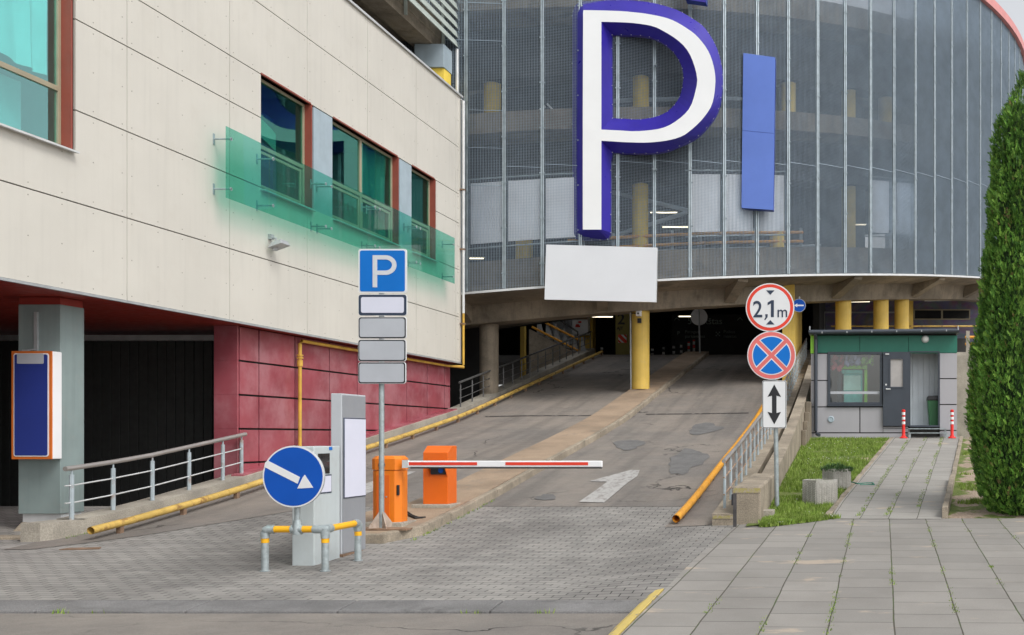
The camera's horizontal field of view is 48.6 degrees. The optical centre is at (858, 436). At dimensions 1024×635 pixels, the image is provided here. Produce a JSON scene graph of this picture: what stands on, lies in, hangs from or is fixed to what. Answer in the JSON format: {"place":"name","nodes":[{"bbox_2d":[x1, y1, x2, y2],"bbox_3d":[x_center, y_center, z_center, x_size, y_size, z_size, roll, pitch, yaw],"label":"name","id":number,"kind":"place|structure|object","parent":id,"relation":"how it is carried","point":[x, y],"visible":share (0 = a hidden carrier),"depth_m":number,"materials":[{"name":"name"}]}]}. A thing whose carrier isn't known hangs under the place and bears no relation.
{"place":"outdoors","nodes":[
{"label":"outdoors","id":0,"kind":"place"},
{"bbox_2d":[0,613,628,634],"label":"road","id":1,"kind":"structure","parent":0,"point":[309,624],"depth_m":8.80,"materials":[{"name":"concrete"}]},
{"bbox_2d":[0,600,642,612],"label":"dropped kerb","id":2,"kind":"structure","parent":1,"relation":"on","point":[316,606],"depth_m":9.48,"materials":[{"name":"grey concrete"}]},
{"bbox_2d":[609,588,663,634],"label":"yellow kerb","id":3,"kind":"structure","parent":1,"relation":"on","point":[631,616],"depth_m":8.92,"materials":[{"name":"yellow paint"}]},
{"bbox_2d":[0,506,732,600],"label":"paver apron","id":4,"kind":"object","parent":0,"point":[560,553],"visible":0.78,"depth_m":12.15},
{"bbox_2d":[0,535,19,539],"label":"kerb block","id":5,"kind":"structure","parent":4,"relation":"on","point":[9,537],"depth_m":13.95,"materials":[{"name":"concrete"}]},
{"bbox_2d":[14,297,83,530],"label":"pillar","id":6,"kind":"structure","parent":4,"relation":"on","point":[55,324],"depth_m":14.62,"materials":[{"name":"concrete"}]},
{"bbox_2d":[11,348,61,458],"bbox_3d":[-11.450,-0.454,14.491,0.559,1.547,0.208,0,0,0],"label":"light box sign","id":7,"kind":"object","parent":6,"relation":"attached to","point":[36,404],"visible":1,"depth_m":14.39,"materials":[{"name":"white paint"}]},
{"bbox_2d":[59,547,100,549],"bbox_3d":[-9.891,1.432,13.256,0.465,0.020,0.125,0,0,-9],"label":"drain cover","id":8,"kind":"object","parent":4,"relation":"on","point":[84,548],"visible":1,"depth_m":13.23,"materials":[{"name":"brown metal"}]},
{"bbox_2d":[52,499,554,613],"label":"kerb weeds","id":9,"kind":"object","parent":4,"relation":"on","point":[413,539],"visible":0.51,"depth_m":9.34,"materials":[{"name":"green plant"}]},
{"bbox_2d":[260,519,362,571],"bbox_3d":[-6.280,1.259,11.980,0.780,0.553,0.870,0,0,0],"label":"guard rail","id":10,"kind":"object","parent":4,"relation":"on","point":[324,531],"visible":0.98,"depth_m":11.58,"materials":[{"name":"white metal"}]},
{"bbox_2d":[263,446,324,534],"bbox_3d":[-6.256,0.601,11.583,0.686,0.994,0.138,0,0,0],"label":"keep right sign","id":11,"kind":"object","parent":10,"relation":"attached to","point":[294,476],"visible":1,"depth_m":11.52,"materials":[{"name":"blue metal"}]},
{"bbox_2d":[292,446,339,565],"bbox_3d":[-6.402,0.814,12.300,0.267,1.391,0.600,0,0,0],"label":"pay station","id":12,"kind":"object","parent":4,"relation":"on","point":[323,508],"visible":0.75,"depth_m":12.19,"materials":[{"name":"grey metal"}]},
{"bbox_2d":[331,393,365,556],"bbox_3d":[-6.365,0.480,13.000,0.210,2.003,0.720,0,0,0],"label":"totem sign","id":13,"kind":"object","parent":4,"relation":"on","point":[348,428],"visible":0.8,"depth_m":12.86,"materials":[{"name":"grey metal"}]},
{"bbox_2d":[7,505,717,548],"bbox_3d":[-6.325,1.266,14.850,9.050,0.340,3.300,0,0,0],"label":"asphalt strip","id":14,"kind":"object","parent":4,"relation":"on","point":[203,515],"visible":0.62,"depth_m":15.29,"materials":[{"name":"grey asphalt"}]},
{"bbox_2d":[731,494,736,526],"bbox_3d":[-1.727,1.058,14.450,0.067,0.520,0.060,0,0,0],"label":"marker post","id":15,"kind":"object","parent":4,"relation":"on","point":[734,500],"visible":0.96,"depth_m":14.42,"materials":[{"name":"grey metal"}]},
{"bbox_2d":[733,473,773,523],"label":"concrete block","id":16,"kind":"structure","parent":4,"relation":"on","point":[751,507],"depth_m":14.71,"materials":[{"name":"beige concrete"}]},
{"bbox_2d":[713,488,759,518],"bbox_3d":[-1.722,0.951,14.705,0.675,0.432,0.024,0,0,0],"label":"moss","id":17,"kind":"object","parent":16,"relation":"on","point":[746,490],"visible":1,"depth_m":14.69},
{"bbox_2d":[200,355,781,506],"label":"ramp","id":18,"kind":"structure","parent":0,"point":[732,384],"depth_m":24.38,"materials":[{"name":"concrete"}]},
{"bbox_2d":[87,350,602,533],"bbox_3d":[-10.220,-1.012,27.677,0.112,4.818,27.664,0,0,0],"label":"guard pipe","id":19,"kind":"object","parent":18,"relation":"on","point":[120,524],"visible":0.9,"depth_m":17.12,"materials":[{"name":"yellow metal"}]},
{"bbox_2d":[366,471,415,493],"bbox_3d":[-8.478,0.830,18.346,0.435,0.346,2.396,0,0,-2],"label":"lane marking","id":20,"kind":"object","parent":18,"relation":"on","point":[369,487],"visible":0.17,"depth_m":18.14,"materials":[{"name":"white paint"}]},
{"bbox_2d":[365,351,706,532],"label":"median island","id":21,"kind":"structure","parent":18,"relation":"on","point":[475,485],"depth_m":22.33,"materials":[{"name":"beige concrete"}]},
{"bbox_2d":[358,249,412,530],"bbox_3d":[-6.404,-0.633,14.130,0.705,3.794,0.420,0,0,0],"label":"parking sign","id":22,"kind":"object","parent":21,"relation":"on","point":[382,350],"visible":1,"depth_m":14.05,"materials":[{"name":"blue metal"}]},
{"bbox_2d":[407,511,425,518],"bbox_3d":[-6.433,1.139,15.040,0.160,0.077,0.616,0,0,-43],"label":"cable","id":23,"kind":"object","parent":21,"relation":"on","point":[409,514],"visible":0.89,"depth_m":14.88,"materials":[{"name":"black rubber"}]},
{"bbox_2d":[411,446,459,507],"bbox_3d":[-6.428,0.616,15.915,0.588,0.938,0.570,0,0,0],"label":"ticket terminal","id":24,"kind":"object","parent":21,"relation":"on","point":[439,488],"visible":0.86,"depth_m":15.75,"materials":[{"name":"orange paint"}]},
{"bbox_2d":[365,456,602,526],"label":"barrier gate","id":25,"kind":"structure","parent":21,"relation":"on","point":[395,489],"depth_m":14.28,"materials":[{"name":"metal"}]},
{"bbox_2d":[630,311,648,388],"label":"column","id":26,"kind":"structure","parent":21,"relation":"on","point":[639,358],"depth_m":31.43,"materials":[{"name":"yellow paint"}]},
{"bbox_2d":[632,310,641,322],"bbox_3d":[-6.710,-3.607,31.345,0.440,0.390,0.247,0,0,24],"label":"security camera","id":27,"kind":"object","parent":26,"relation":"attached to","point":[638,313],"visible":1,"depth_m":31.32,"materials":[{"name":"white paint"}]},
{"bbox_2d":[401,0,1023,329],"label":"parking tower","id":28,"kind":"structure","parent":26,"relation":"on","point":[884,122],"depth_m":32.40,"materials":[{"name":"metal"}]},
{"bbox_2d":[544,245,657,302],"bbox_3d":[-7.154,-4.522,28.959,3.129,1.598,0.129,0,0,0],"label":"white board","id":29,"kind":"object","parent":28,"relation":"hanging from","point":[599,273],"visible":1,"depth_m":28.89,"materials":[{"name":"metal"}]},
{"bbox_2d":[447,303,825,407],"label":"garage interior","id":30,"kind":"object","parent":28,"relation":"in","point":[660,329],"visible":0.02,"depth_m":53.58,"materials":[{"name":"grey concrete"}]},
{"bbox_2d":[529,321,585,371],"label":"staircase","id":31,"kind":"structure","parent":30,"relation":"on","point":[540,339],"depth_m":41.25,"materials":[{"name":"concrete"}]},
{"bbox_2d":[552,320,578,345],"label":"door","id":32,"kind":"structure","parent":30,"relation":"attached to","point":[560,325],"depth_m":47.00,"materials":[{"name":"grey metal"}]},
{"bbox_2d":[579,317,595,352],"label":"pillar","id":33,"kind":"structure","parent":30,"relation":"on","point":[593,330],"depth_m":43.60,"materials":[{"name":"yellow paint"}]},
{"bbox_2d":[572,317,589,335],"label":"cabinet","id":34,"kind":"object","parent":33,"relation":"attached to","point":[581,326],"visible":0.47,"depth_m":43.20,"materials":[{"name":"white paint"}]},
{"bbox_2d":[672,314,759,354],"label":"garage opening","id":35,"kind":"object","parent":30,"relation":"attached to","point":[728,334],"visible":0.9,"depth_m":46.00,"materials":[{"name":"black"}]},
{"bbox_2d":[573,0,722,240],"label":"letter sign","id":36,"kind":"object","parent":28,"relation":"attached to","point":[603,136],"visible":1,"depth_m":29.30,"materials":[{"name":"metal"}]},
{"bbox_2d":[650,211,677,212],"bbox_3d":[-6.386,-7.348,34.144,0.930,0.061,0.100,0,0,0],"label":"tube light","id":37,"kind":"object","parent":28,"relation":"attached to","point":[665,212],"visible":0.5,"depth_m":34.13,"materials":[{"name":"beige plastic"}]},
{"bbox_2d":[661,225,687,227],"bbox_3d":[-6.036,-6.903,34.289,0.894,0.061,0.100,0,0,0],"label":"tube light","id":38,"kind":"object","parent":28,"relation":"attached to","point":[669,226],"visible":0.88,"depth_m":34.27,"materials":[{"name":"beige plastic"}]},
{"bbox_2d":[686,0,707,6],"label":"sign","id":39,"kind":"object","parent":28,"relation":"attached to","point":[700,2],"visible":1,"depth_m":29.91,"materials":[{"name":"blue plastic"}]},
{"bbox_2d":[741,53,775,211],"bbox_3d":[-2.980,-9.078,31.148,1.005,4.676,0.309,0,0,0],"label":"vertical sign","id":40,"kind":"object","parent":28,"relation":"attached to","point":[758,132],"visible":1,"depth_m":30.99,"materials":[{"name":"blue plastic"}]},
{"bbox_2d":[691,309,706,352],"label":"round sign","id":41,"kind":"object","parent":21,"relation":"on","point":[699,317],"visible":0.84,"depth_m":41.20,"materials":[{"name":"grey metal"}]},
{"bbox_2d":[365,352,708,543],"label":"island kerb","id":42,"kind":"structure","parent":18,"relation":"on","point":[432,524],"depth_m":17.46,"materials":[{"name":"concrete"}]},
{"bbox_2d":[579,470,638,501],"bbox_3d":[-4.425,0.849,18.206,0.754,0.429,2.993,0,0,0],"label":"lane arrow","id":43,"kind":"object","parent":18,"relation":"on","point":[611,486],"visible":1,"depth_m":18.14,"materials":[{"name":"white paint"}]},
{"bbox_2d":[485,412,748,416],"bbox_3d":[-6.407,-0.574,27.729,6.936,0.135,0.236,0,0,-4],"label":"expansion joint","id":44,"kind":"object","parent":18,"relation":"on","point":[590,415],"visible":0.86,"depth_m":27.62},
{"bbox_2d":[616,314,631,354],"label":"numbered pillar","id":45,"kind":"structure","parent":18,"relation":"on","point":[622,334],"depth_m":43.00,"materials":[{"name":"black paint"}]},
{"bbox_2d":[535,422,723,499],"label":"asphalt patches","id":46,"kind":"object","parent":18,"relation":"on","point":[683,461],"visible":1,"depth_m":21.42,"materials":[{"name":"grey asphalt"}]},
{"bbox_2d":[672,345,674,354],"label":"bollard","id":47,"kind":"object","parent":18,"relation":"on","point":[673,349],"visible":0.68,"depth_m":45.96,"materials":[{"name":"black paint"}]},
{"bbox_2d":[680,343,682,354],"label":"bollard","id":48,"kind":"object","parent":18,"relation":"on","point":[681,348],"visible":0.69,"depth_m":45.95,"materials":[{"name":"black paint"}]},
{"bbox_2d":[672,378,780,522],"bbox_3d":[-2.620,-1.004,27.977,0.123,4.551,26.066,0,0,0],"label":"guard pipe","id":49,"kind":"object","parent":18,"relation":"on","point":[679,515],"visible":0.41,"depth_m":17.49,"materials":[{"name":"yellow metal"}]},
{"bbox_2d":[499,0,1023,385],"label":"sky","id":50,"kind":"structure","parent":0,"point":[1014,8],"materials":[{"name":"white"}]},
{"bbox_2d":[620,518,1023,634],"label":"sidewalk","id":51,"kind":"structure","parent":0,"point":[749,577],"depth_m":10.26,"materials":[{"name":"grey concrete"}]},
{"bbox_2d":[690,519,1016,634],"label":"paving joints","id":52,"kind":"object","parent":51,"relation":"on","point":[889,580],"visible":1,"depth_m":10.24,"materials":[{"name":"green plant"}]},
{"bbox_2d":[758,436,1023,526],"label":"lawn","id":53,"kind":"structure","parent":0,"point":[959,510],"depth_m":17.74,"materials":[{"name":"plant"}]},
{"bbox_2d":[746,283,795,506],"bbox_3d":[-1.357,-0.595,16.177,0.779,3.556,0.116,0,0,0],"label":"height limit sign","id":54,"kind":"object","parent":53,"relation":"on","point":[771,352],"visible":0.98,"depth_m":16.13,"materials":[{"name":"grey metal"}]},
{"bbox_2d":[801,430,806,445],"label":"step block","id":55,"kind":"structure","parent":53,"relation":"on","point":[803,437],"depth_m":25.20,"materials":[{"name":"grey concrete"}]},
{"bbox_2d":[803,421,808,441],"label":"step block","id":56,"kind":"structure","parent":53,"relation":"on","point":[805,425],"depth_m":25.91,"materials":[{"name":"grey concrete"}]},
{"bbox_2d":[804,412,809,439],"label":"step block","id":57,"kind":"structure","parent":53,"relation":"on","point":[806,416],"depth_m":26.50,"materials":[{"name":"grey concrete"}]},
{"bbox_2d":[805,402,811,437],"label":"step block","id":58,"kind":"structure","parent":53,"relation":"on","point":[808,406],"depth_m":27.10,"materials":[{"name":"grey concrete"}]},
{"bbox_2d":[802,479,837,504],"bbox_3d":[-0.616,0.892,16.750,0.563,0.415,0.585,0,0,0],"label":"concrete block","id":59,"kind":"object","parent":53,"relation":"on","point":[819,491],"visible":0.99,"depth_m":16.53,"materials":[{"name":"concrete"}]},
{"bbox_2d":[820,462,854,488],"bbox_3d":[-0.383,0.687,18.347,0.683,0.514,0.682,0,0,0],"label":"planter","id":60,"kind":"object","parent":53,"relation":"on","point":[841,473],"visible":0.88,"depth_m":18.16,"materials":[{"name":"concrete"}]},
{"bbox_2d":[825,436,962,517],"bbox_3d":[1.111,0.654,21.274,1.890,1.312,12.238,0,0,7],"label":"path edging","id":61,"kind":"object","parent":53,"relation":"on","point":[947,500],"visible":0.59,"depth_m":18.24,"materials":[{"name":"concrete"}]},
{"bbox_2d":[956,352,985,437],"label":"wall","id":62,"kind":"structure","parent":53,"relation":"on","point":[962,378],"depth_m":33.75,"materials":[{"name":"concrete"}]},
{"bbox_2d":[835,300,850,329],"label":"column","id":63,"kind":"structure","parent":62,"relation":"on","point":[842,315],"depth_m":34.88,"materials":[{"name":"yellow paint"}]},
{"bbox_2d":[873,300,888,328],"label":"column","id":64,"kind":"structure","parent":62,"relation":"on","point":[880,314],"depth_m":36.10,"materials":[{"name":"yellow paint"}]},
{"bbox_2d":[894,299,908,328],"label":"column","id":65,"kind":"structure","parent":62,"relation":"on","point":[901,314],"depth_m":36.97,"materials":[{"name":"yellow paint"}]},
{"bbox_2d":[831,325,976,351],"bbox_3d":[2.600,-3.393,36.290,7.200,1.306,3.480,0,0,0],"label":"walkway rail","id":66,"kind":"object","parent":62,"relation":"on","point":[968,336],"visible":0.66,"depth_m":37.98,"materials":[{"name":"metal"}]},
{"bbox_2d":[824,301,985,349],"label":"mural wall","id":67,"kind":"structure","parent":62,"relation":"on","point":[945,313],"depth_m":46.00,"materials":[{"name":"paint"}]},
{"bbox_2d":[914,309,969,319],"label":"window","id":68,"kind":"structure","parent":67,"relation":"in","point":[919,314],"depth_m":45.96,"materials":[{"name":"black glass"}]},
{"bbox_2d":[909,301,912,328],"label":"column","id":69,"kind":"structure","parent":62,"relation":"on","point":[910,312],"depth_m":39.30,"materials":[{"name":"yellow paint"}]},
{"bbox_2d":[957,338,965,351],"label":"service cabinet","id":70,"kind":"object","parent":62,"relation":"on","point":[961,345],"visible":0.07,"depth_m":42.00,"materials":[{"name":"grey metal"}]},
{"bbox_2d":[963,69,1023,516],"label":"conifer","id":71,"kind":"object","parent":53,"relation":"on","point":[994,401],"visible":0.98,"depth_m":15.51,"materials":[{"name":"green plant"}]},
{"bbox_2d":[829,437,958,518],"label":"path","id":72,"kind":"structure","parent":0,"point":[892,484],"depth_m":18.64,"materials":[{"name":"grey concrete"}]},
{"bbox_2d":[851,481,874,484],"bbox_3d":[0.045,0.847,18.598,0.564,0.064,0.300,0,0,17],"label":"garden hose","id":73,"kind":"object","parent":72,"relation":"on","point":[863,483],"visible":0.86,"depth_m":18.59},
{"bbox_2d":[856,436,943,515],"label":"path weeds","id":74,"kind":"object","parent":72,"relation":"on","point":[885,474],"visible":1,"depth_m":19.12,"materials":[{"name":"green plant"}]},
{"bbox_2d":[900,410,906,437],"bbox_3d":[1.168,-0.319,26.900,0.210,0.740,0.207,0,0,0],"label":"traffic bollard","id":75,"kind":"object","parent":72,"relation":"on","point":[903,424],"visible":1,"depth_m":26.86,"materials":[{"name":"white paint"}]},
{"bbox_2d":[908,428,947,437],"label":"metal steps","id":76,"kind":"structure","parent":72,"relation":"on","point":[945,435],"depth_m":27.18,"materials":[{"name":"grey metal"}]},
{"bbox_2d":[948,410,955,437],"bbox_3d":[2.422,-0.319,26.900,0.210,0.740,0.207,0,0,0],"label":"traffic bollard","id":77,"kind":"object","parent":72,"relation":"on","point":[951,424],"visible":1,"depth_m":26.86,"materials":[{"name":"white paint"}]},
{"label":"undercroft floor","id":78,"kind":"structure","parent":0,"visible":0},
{"bbox_2d":[0,0,462,505],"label":"commercial building","id":79,"kind":"structure","parent":78,"relation":"on","point":[206,310],"depth_m":19.01,"materials":[{"name":"stone"}]},
{"bbox_2d":[0,0,79,153],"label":"window","id":80,"kind":"structure","parent":79,"relation":"in","point":[36,36],"depth_m":14.07,"materials":[{"name":"teal glass"}]},
{"bbox_2d":[213,133,232,194],"bbox_3d":[-10.550,-4.520,17.760,0.300,1.180,1.240,0,0,0],"label":"glass screen","id":81,"kind":"object","parent":79,"relation":"attached to","point":[230,188],"visible":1,"depth_m":17.25,"materials":[{"name":"metal"}]},
{"bbox_2d":[268,234,289,250],"bbox_3d":[-10.551,-3.518,18.900,0.296,0.290,0.312,0,0,0],"label":"flood light","id":82,"kind":"object","parent":79,"relation":"attached to","point":[277,245],"visible":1,"depth_m":18.85,"materials":[{"name":"grey metal"}]},
{"bbox_2d":[260,73,316,211],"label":"window","id":83,"kind":"structure","parent":79,"relation":"in","point":[286,122],"depth_m":20.33,"materials":[{"name":"teal glass"}]},
{"bbox_2d":[256,154,326,230],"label":"brackets","id":84,"kind":"object","parent":79,"relation":"attached to","point":[272,205],"visible":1,"depth_m":18.50,"materials":[{"name":"metal"}]},
{"bbox_2d":[316,182,375,248],"bbox_3d":[-10.550,-4.520,21.475,0.300,1.180,2.050,0,0,0],"label":"glass screen","id":85,"kind":"object","parent":79,"relation":"attached to","point":[331,228],"visible":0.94,"depth_m":20.56,"materials":[{"name":"metal"}]},
{"bbox_2d":[332,116,402,246],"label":"window","id":86,"kind":"structure","parent":79,"relation":"in","point":[363,173],"depth_m":23.90,"materials":[{"name":"teal glass"}]},
{"bbox_2d":[296,99,465,445],"bbox_3d":[-10.848,-4.353,24.112,0.308,9.550,7.803,0,0,2],"label":"gas pipe","id":87,"kind":"object","parent":79,"relation":"attached to","point":[300,355],"visible":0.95,"depth_m":27.91,"materials":[{"name":"metal"}]},
{"bbox_2d":[366,205,416,262],"bbox_3d":[-10.550,-4.520,23.560,0.300,1.180,2.080,0,0,0],"label":"glass screen","id":88,"kind":"object","parent":79,"relation":"attached to","point":[379,209],"visible":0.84,"depth_m":22.64,"materials":[{"name":"metal"}]},
{"bbox_2d":[352,0,459,91],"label":"parking deck","id":89,"kind":"structure","parent":79,"relation":"on","point":[419,26],"depth_m":27.99,"materials":[{"name":"concrete"}]},
{"bbox_2d":[411,165,438,261],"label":"window","id":90,"kind":"structure","parent":79,"relation":"in","point":[423,189],"depth_m":26.29,"materials":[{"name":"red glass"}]},
{"bbox_2d":[408,225,453,279],"bbox_3d":[-10.550,-4.520,25.730,0.300,1.180,2.220,0,0,0],"label":"glass screen","id":91,"kind":"object","parent":79,"relation":"attached to","point":[420,262],"visible":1,"depth_m":24.73,"materials":[{"name":"metal"}]},
{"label":"booth slab","id":92,"kind":"structure","parent":0,"visible":0},
{"bbox_2d":[809,326,958,437],"bbox_3d":[0.669,-1.406,28.733,3.934,2.939,3.135,0,0,0],"label":"guard booth","id":93,"kind":"object","parent":92,"relation":"on","point":[872,383],"visible":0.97,"depth_m":27.50,"materials":[{"name":"grey metal"}]},
{"bbox_2d":[827,352,882,405],"bbox_3d":[-0.088,-1.509,27.520,1.489,1.441,0.160,0,0,0],"label":"window","id":94,"kind":"structure","parent":93,"relation":"in","point":[829,353],"depth_m":27.47,"materials":[{"name":"grey glass"}]},
{"bbox_2d":[883,352,909,425],"bbox_3d":[1.000,-1.246,27.412,0.699,1.953,0.116,0,0,0],"label":"door","id":95,"kind":"structure","parent":93,"relation":"in","point":[896,365],"depth_m":27.42,"materials":[{"name":"metal"}]},
{"bbox_2d":[921,335,928,342],"bbox_3d":[1.768,-2.564,27.448,0.200,0.200,0.095,0,0,0],"label":"wall lamp","id":96,"kind":"object","parent":93,"relation":"attached to","point":[925,339],"visible":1,"depth_m":27.44,"materials":[{"name":"white glass"}]},
{"bbox_2d":[926,395,937,424],"bbox_3d":[2.088,-0.675,27.876,0.522,0.837,0.444,0,0,0],"label":"waste bin","id":97,"kind":"object","parent":93,"relation":"on","point":[932,405],"visible":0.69,"depth_m":27.68,"materials":[{"name":"green plastic"}]},
{"label":"ground","id":98,"kind":"structure","parent":0,"visible":0},
{"bbox_2d":[20,348,594,541],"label":"retaining wall","id":99,"kind":"structure","parent":98,"relation":"on","point":[57,528],"depth_m":16.64,"materials":[{"name":"concrete"}]},
{"bbox_2d":[63,432,246,519],"bbox_3d":[-10.880,0.547,16.369,0.068,1.230,4.208,0,0,0],"label":"railing","id":100,"kind":"object","parent":99,"relation":"on","point":[71,485],"visible":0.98,"depth_m":16.01,"materials":[{"name":"silver metal"}]},
{"bbox_2d":[479,324,498,394],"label":"column","id":101,"kind":"structure","parent":99,"relation":"on","point":[488,346],"depth_m":30.72,"materials":[{"name":"grey concrete"}]},
{"bbox_2d":[458,331,591,406],"bbox_3d":[-10.880,-2.529,35.330,0.060,3.498,13.971,0,0,0],"label":"railing","id":102,"kind":"object","parent":99,"relation":"on","point":[503,365],"visible":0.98,"depth_m":34.22,"materials":[{"name":"metal"}]},
{"bbox_2d":[520,326,525,376],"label":"pillar","id":103,"kind":"structure","parent":98,"relation":"on","point":[523,341],"depth_m":38.60,"materials":[{"name":"yellow paint"}]},
{"bbox_2d":[712,350,810,525],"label":"kerb wall","id":104,"kind":"structure","parent":98,"relation":"on","point":[759,463],"depth_m":20.26,"materials":[{"name":"concrete"}]},
{"bbox_2d":[722,338,806,507],"bbox_3d":[-1.950,-1.311,27.051,0.060,4.762,23.969,0,0,0],"label":"railing","id":105,"kind":"object","parent":104,"relation":"on","point":[801,357],"visible":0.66,"depth_m":19.06,"materials":[{"name":"silver metal"}]},
{"bbox_2d":[782,284,801,379],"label":"wall pillar","id":106,"kind":"structure","parent":104,"relation":"on","point":[792,330],"depth_m":33.23,"materials":[{"name":"yellow paint"}]},
{"bbox_2d":[794,296,805,311],"bbox_3d":[-1.859,-4.150,32.843,0.420,0.528,0.514,0,0,0],"label":"direction sign","id":107,"kind":"object","parent":106,"relation":"attached to","point":[799,305],"visible":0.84,"depth_m":32.59,"materials":[{"name":"blue metal"}]},
{"bbox_2d":[762,365,810,486],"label":"retaining wall","id":108,"kind":"structure","parent":98,"relation":"on","point":[789,443],"depth_m":22.92,"materials":[{"name":"concrete"}]},
{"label":"lawn edge","id":109,"kind":"structure","parent":0,"visible":0},
{"bbox_2d":[763,509,774,516],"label":"stone block","id":110,"kind":"structure","parent":109,"relation":"on","point":[769,512],"depth_m":15.10,"materials":[{"name":"concrete"}]}
]}

